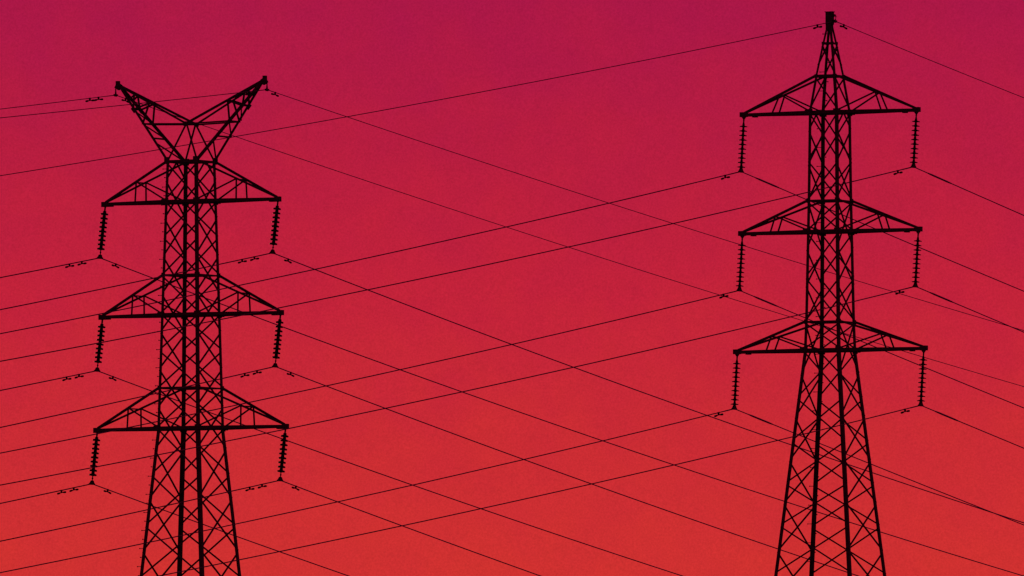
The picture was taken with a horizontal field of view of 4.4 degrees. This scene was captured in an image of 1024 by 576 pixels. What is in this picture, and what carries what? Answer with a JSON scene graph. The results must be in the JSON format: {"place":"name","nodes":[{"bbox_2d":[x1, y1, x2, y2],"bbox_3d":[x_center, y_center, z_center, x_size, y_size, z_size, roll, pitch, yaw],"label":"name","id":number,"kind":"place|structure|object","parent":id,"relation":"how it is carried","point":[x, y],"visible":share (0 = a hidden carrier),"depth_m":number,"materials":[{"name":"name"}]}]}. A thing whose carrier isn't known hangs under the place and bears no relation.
{"place":"outdoors","nodes":[
{"label":"outdoors","id":0,"kind":"place"},
{"bbox_2d":[0,0,1023,575],"label":"sky","id":1,"kind":"structure","parent":0,"point":[616,133],"materials":[{"name":"red"}]},
{"bbox_3d":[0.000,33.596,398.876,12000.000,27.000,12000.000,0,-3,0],"label":"ground","id":2,"kind":"structure","parent":0,"visible":0},
{"bbox_2d":[93,76,288,575],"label":"lattice tower","id":3,"kind":"structure","parent":2,"relation":"on","point":[197,313],"depth_m":445.11,"materials":[{"name":"metal"}]},
{"bbox_2d":[89,434,99,484],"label":"insulator string","id":4,"kind":"object","parent":3,"relation":"hanging from","point":[94,453],"visible":0.9,"depth_m":446.87,"materials":[{"name":"brown ceramic"}]},
{"bbox_2d":[0,484,348,575],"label":"power line","id":5,"kind":"object","parent":4,"relation":"hanging from","point":[73,488],"visible":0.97,"depth_m":448.50,"materials":[{"name":"metal"}]},
{"bbox_2d":[94,320,105,371],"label":"insulator string","id":6,"kind":"object","parent":3,"relation":"hanging from","point":[100,335],"visible":0.97,"depth_m":446.94,"materials":[{"name":"brown ceramic"}]},
{"bbox_2d":[0,371,682,575],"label":"power line","id":7,"kind":"object","parent":6,"relation":"hanging from","point":[67,378],"visible":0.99,"depth_m":456.59,"materials":[{"name":"metal"}]},
{"bbox_2d":[97,207,107,258],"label":"insulator string","id":8,"kind":"object","parent":3,"relation":"hanging from","point":[102,230],"visible":1,"depth_m":447.06,"materials":[{"name":"brown ceramic"}]},
{"bbox_2d":[0,258,1023,575],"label":"power line","id":9,"kind":"object","parent":8,"relation":"hanging from","point":[496,404],"visible":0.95,"depth_m":462.64,"materials":[{"name":"metal"}]},
{"bbox_2d":[269,202,280,253],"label":"insulator string","id":10,"kind":"object","parent":3,"relation":"hanging from","point":[274,230],"visible":1,"depth_m":443.62,"materials":[{"name":"brown ceramic"}]},
{"bbox_2d":[0,253,1023,522],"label":"power line","id":11,"kind":"object","parent":10,"relation":"hanging from","point":[470,329],"visible":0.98,"depth_m":450.70,"materials":[{"name":"metal"}]},
{"bbox_2d":[272,315,283,367],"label":"insulator string","id":12,"kind":"object","parent":3,"relation":"hanging from","point":[278,339],"visible":1,"depth_m":443.39,"materials":[{"name":"brown ceramic"}]},
{"bbox_2d":[0,367,858,575],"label":"power line","id":13,"kind":"object","parent":12,"relation":"hanging from","point":[256,371],"visible":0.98,"depth_m":448.32,"materials":[{"name":"metal"}]},
{"bbox_2d":[277,430,288,480],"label":"insulator string","id":14,"kind":"object","parent":3,"relation":"hanging from","point":[282,453],"visible":1,"depth_m":443.11,"materials":[{"name":"brown ceramic"}]},
{"bbox_2d":[0,480,540,575],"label":"power line","id":15,"kind":"object","parent":14,"relation":"hanging from","point":[295,487],"visible":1,"depth_m":442.73,"materials":[{"name":"metal"}]},
{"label":"earth wire clamp","id":16,"kind":"object","parent":3,"relation":"hanging from","visible":0},
{"bbox_2d":[2,95,1023,386],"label":"earth wire","id":17,"kind":"object","parent":16,"relation":"hanging from","point":[476,217],"visible":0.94,"depth_m":460.80,"materials":[{"name":"metal"}]},
{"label":"earth wire clamp","id":18,"kind":"object","parent":3,"relation":"hanging from","visible":0},
{"bbox_2d":[0,89,1023,330],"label":"earth wire","id":19,"kind":"object","parent":18,"relation":"hanging from","point":[274,93],"visible":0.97,"depth_m":451.61,"materials":[{"name":"metal"}]},
{"bbox_2d":[733,11,927,575],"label":"lattice tower","id":20,"kind":"structure","parent":2,"relation":"on","point":[838,231],"depth_m":427.77,"materials":[{"name":"metal"}]},
{"bbox_2d":[731,356,740,409],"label":"insulator string","id":21,"kind":"object","parent":20,"relation":"hanging from","point":[735,390],"visible":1,"depth_m":429.13,"materials":[{"name":"brown ceramic"}]},
{"bbox_2d":[0,409,1023,572],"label":"power line","id":22,"kind":"object","parent":21,"relation":"hanging from","point":[718,413],"visible":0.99,"depth_m":423.21,"materials":[{"name":"metal"}]},
{"bbox_2d":[736,237,745,291],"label":"insulator string","id":23,"kind":"object","parent":20,"relation":"hanging from","point":[740,272],"visible":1,"depth_m":429.22,"materials":[{"name":"brown ceramic"}]},
{"bbox_2d":[0,291,1023,453],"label":"power line","id":24,"kind":"object","parent":23,"relation":"hanging from","point":[724,295],"visible":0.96,"depth_m":422.99,"materials":[{"name":"metal"}]},
{"bbox_2d":[737,119,746,172],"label":"insulator string","id":25,"kind":"object","parent":20,"relation":"hanging from","point":[742,144],"visible":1,"depth_m":429.37,"materials":[{"name":"brown ceramic"}]},
{"bbox_2d":[0,172,1023,333],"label":"power line","id":26,"kind":"object","parent":25,"relation":"hanging from","point":[497,229],"visible":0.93,"depth_m":423.12,"materials":[{"name":"metal"}]},
{"bbox_2d":[910,115,919,167],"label":"insulator string","id":27,"kind":"object","parent":20,"relation":"hanging from","point":[914,148],"visible":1,"depth_m":426.61,"materials":[{"name":"brown ceramic"}]},
{"bbox_2d":[0,167,1023,361],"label":"power line","id":28,"kind":"object","parent":27,"relation":"hanging from","point":[517,258],"visible":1,"depth_m":416.60,"materials":[{"name":"metal"}]},
{"bbox_2d":[912,233,921,287],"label":"insulator string","id":29,"kind":"object","parent":20,"relation":"hanging from","point":[916,263],"visible":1,"depth_m":426.40,"materials":[{"name":"brown ceramic"}]},
{"bbox_2d":[0,287,1023,485],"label":"power line","id":30,"kind":"object","parent":29,"relation":"hanging from","point":[900,291],"visible":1,"depth_m":416.40,"materials":[{"name":"metal"}]},
{"bbox_2d":[917,352,926,405],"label":"insulator string","id":31,"kind":"object","parent":20,"relation":"hanging from","point":[922,373],"visible":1,"depth_m":426.15,"materials":[{"name":"brown ceramic"}]},
{"bbox_2d":[159,405,1023,575],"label":"power line","id":32,"kind":"object","parent":31,"relation":"hanging from","point":[902,412],"visible":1,"depth_m":418.12,"materials":[{"name":"metal"}]},
{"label":"earth wire clamp","id":33,"kind":"object","parent":20,"relation":"hanging from","visible":0},
{"bbox_2d":[0,21,1023,175],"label":"earth wire","id":34,"kind":"object","parent":33,"relation":"hanging from","point":[843,26],"visible":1,"depth_m":420.14,"materials":[{"name":"metal"}]}
]}

